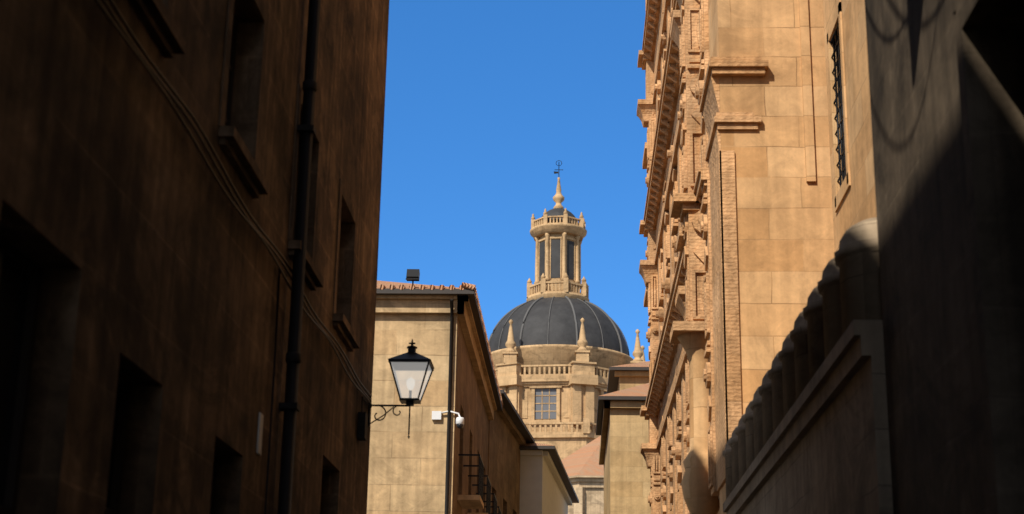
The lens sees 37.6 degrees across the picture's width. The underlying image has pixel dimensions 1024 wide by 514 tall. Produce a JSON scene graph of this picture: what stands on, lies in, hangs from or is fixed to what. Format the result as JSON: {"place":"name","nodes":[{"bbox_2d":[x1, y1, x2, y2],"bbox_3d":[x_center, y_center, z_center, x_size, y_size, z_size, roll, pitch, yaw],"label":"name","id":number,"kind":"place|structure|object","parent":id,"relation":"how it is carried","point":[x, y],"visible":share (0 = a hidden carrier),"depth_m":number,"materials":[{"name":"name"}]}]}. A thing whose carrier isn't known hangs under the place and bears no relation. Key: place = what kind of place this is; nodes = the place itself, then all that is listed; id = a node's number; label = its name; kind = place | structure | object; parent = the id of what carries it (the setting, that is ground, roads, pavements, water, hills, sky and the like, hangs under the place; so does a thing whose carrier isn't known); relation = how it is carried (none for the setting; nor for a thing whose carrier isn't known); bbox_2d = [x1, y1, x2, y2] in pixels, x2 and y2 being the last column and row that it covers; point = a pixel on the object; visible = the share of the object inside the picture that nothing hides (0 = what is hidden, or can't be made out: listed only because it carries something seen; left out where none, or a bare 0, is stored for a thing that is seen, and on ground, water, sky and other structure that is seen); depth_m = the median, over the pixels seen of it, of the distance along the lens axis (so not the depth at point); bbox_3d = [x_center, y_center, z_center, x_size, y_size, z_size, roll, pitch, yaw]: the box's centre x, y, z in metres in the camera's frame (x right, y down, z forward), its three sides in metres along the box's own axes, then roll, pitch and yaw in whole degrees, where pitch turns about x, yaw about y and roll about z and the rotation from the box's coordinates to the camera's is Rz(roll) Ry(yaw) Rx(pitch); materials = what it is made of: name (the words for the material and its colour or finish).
{"place":"outdoors","nodes":[
{"label":"outdoors","id":0,"kind":"place"},
{"bbox_2d":[488,407,525,513],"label":"building","id":1,"kind":"structure","parent":0,"point":[506,439],"depth_m":52.92,"materials":[{"name":"stone"}]},
{"bbox_2d":[500,389,534,442],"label":"building roof","id":2,"kind":"structure","parent":1,"relation":"on","point":[513,414],"depth_m":53.32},
{"bbox_2d":[377,0,649,360],"label":"sky","id":3,"kind":"structure","parent":0,"point":[484,99],"materials":[{"name":"blue"}]},
{"bbox_2d":[519,450,571,513],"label":"building","id":4,"kind":"structure","parent":0,"point":[543,490],"depth_m":57.65,"materials":[{"name":"white paint"}]},
{"bbox_2d":[519,443,578,502],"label":"building roof","id":5,"kind":"structure","parent":4,"relation":"on","point":[556,460],"depth_m":60.31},
{"bbox_2d":[491,318,645,459],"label":"dome drum","id":6,"kind":"object","parent":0,"point":[553,392],"visible":0.3,"depth_m":143.85,"materials":[{"name":"beige stone"}]},
{"bbox_2d":[488,296,629,355],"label":"dome","id":7,"kind":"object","parent":6,"relation":"on","point":[548,320],"visible":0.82,"depth_m":148.85,"materials":[{"name":"grey metal"}]},
{"bbox_2d":[526,160,588,301],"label":"lantern tower","id":8,"kind":"structure","parent":7,"relation":"on","point":[558,232],"depth_m":154.90,"materials":[{"name":"beige stone"}]},
{"label":"street paving","id":9,"kind":"structure","parent":0,"visible":0},
{"bbox_2d":[0,0,388,513],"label":"building","id":10,"kind":"structure","parent":9,"relation":"on","point":[138,281],"depth_m":9.49,"materials":[{"name":"stone"}]},
{"bbox_2d":[95,0,372,513],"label":"building cables","id":11,"kind":"object","parent":10,"relation":"attached to","point":[137,53],"visible":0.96,"depth_m":10.55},
{"bbox_2d":[256,412,263,454],"bbox_3d":[-1.985,1.393,11.854,0.013,0.320,0.120,0,-17,2],"label":"street name plaque","id":12,"kind":"object","parent":10,"relation":"attached to","point":[259,435],"visible":1,"depth_m":11.84,"materials":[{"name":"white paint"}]},
{"bbox_2d":[277,0,320,513],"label":"drainpipe","id":13,"kind":"object","parent":10,"relation":"attached to","point":[289,406],"visible":1,"depth_m":13.00,"materials":[{"name":"black metal"}]},
{"bbox_2d":[368,339,434,438],"bbox_3d":[-1.343,1.581,18.170,0.756,1.241,0.519,0,-17,2],"label":"street lamp","id":14,"kind":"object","parent":10,"relation":"attached to","point":[411,359],"depth_m":18.09,"materials":[{"name":"black metal"}]},
{"bbox_2d":[367,295,501,513],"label":"building wall","id":15,"kind":"structure","parent":9,"relation":"on","point":[406,475],"depth_m":35.94,"materials":[{"name":"beige stone"}]},
{"bbox_2d":[406,269,419,284],"bbox_3d":[-2.382,0.509,36.217,0.320,0.441,0.256,0,-17,2],"label":"roof floodlight","id":16,"kind":"object","parent":15,"relation":"on","point":[412,275],"visible":1,"depth_m":36.16,"materials":[{"name":"black metal"}]},
{"bbox_2d":[376,281,502,410],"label":"building roof","id":17,"kind":"structure","parent":15,"relation":"on","point":[399,288],"depth_m":36.88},
{"bbox_2d":[432,411,463,428],"bbox_3d":[-1.506,3.817,35.402,0.770,0.437,0.200,0,-17,2],"label":"security camera","id":18,"kind":"object","parent":15,"relation":"attached to","point":[436,415],"visible":1,"depth_m":35.43,"materials":[{"name":"white plastic"}]},
{"bbox_2d":[444,299,453,513],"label":"drainpipe","id":19,"kind":"object","parent":15,"relation":"attached to","point":[449,408],"visible":1,"depth_m":35.47,"materials":[{"name":"metal"}]},
{"bbox_2d":[599,371,650,513],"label":"building","id":20,"kind":"structure","parent":9,"relation":"on","point":[623,438],"depth_m":50.27,"materials":[{"name":"beige stone"}]},
{"bbox_2d":[596,361,649,434],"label":"building roof","id":21,"kind":"structure","parent":20,"relation":"on","point":[638,393],"depth_m":52.14,"materials":[{"name":"brown tile"}]},
{"bbox_2d":[642,142,647,306],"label":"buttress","id":22,"kind":"structure","parent":9,"relation":"on","point":[644,164],"depth_m":46.98,"materials":[{"name":"stone"}]},
{"bbox_2d":[637,0,719,513],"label":"ornate facade","id":23,"kind":"structure","parent":9,"relation":"on","point":[678,450],"depth_m":33.38,"materials":[{"name":"stone"}]},
{"bbox_2d":[699,0,834,513],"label":"building wall","id":24,"kind":"structure","parent":9,"relation":"on","point":[763,107],"depth_m":23.03,"materials":[{"name":"stone"}]},
{"bbox_2d":[722,217,892,513],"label":"parapet wall","id":25,"kind":"structure","parent":9,"relation":"on","point":[810,433],"depth_m":13.02,"materials":[{"name":"stone"}]},
{"bbox_2d":[823,0,876,251],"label":"wall","id":26,"kind":"structure","parent":9,"relation":"on","point":[853,199],"depth_m":20.42,"materials":[{"name":"stone"}]},
{"bbox_2d":[830,21,845,186],"bbox_3d":[4.651,-2.143,21.350,0.032,2.400,0.870,0,-17,2],"label":"grille window","id":27,"kind":"structure","parent":26,"relation":"attached to","point":[839,117],"depth_m":21.40,"materials":[{"name":"black metal"}]},
{"bbox_2d":[865,0,1023,513],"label":"building","id":28,"kind":"structure","parent":9,"relation":"on","point":[946,82],"depth_m":9.34,"materials":[{"name":"stone"}]},
{"bbox_3d":[-8.122,-10.845,7.808,13.100,3.120,29.100,0,-17,2],"label":"building","id":29,"kind":"object","parent":9,"relation":"on","visible":0},
{"bbox_2d":[357,396,370,440],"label":"junction boxes","id":30,"kind":"object","parent":29,"relation":"attached to","point":[362,425],"visible":1,"depth_m":17.19,"materials":[{"name":"black metal"}]},
{"label":"ground","id":31,"kind":"structure","parent":0,"visible":0},
{"bbox_2d":[568,478,603,513],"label":"building wall","id":32,"kind":"structure","parent":31,"relation":"on","point":[589,493],"depth_m":124.08,"materials":[{"name":"beige stone"}]},
{"bbox_2d":[561,436,603,478],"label":"clerecia roofs","id":33,"kind":"structure","parent":32,"relation":"on","point":[583,462],"depth_m":126.78,"materials":[{"name":"tile"}]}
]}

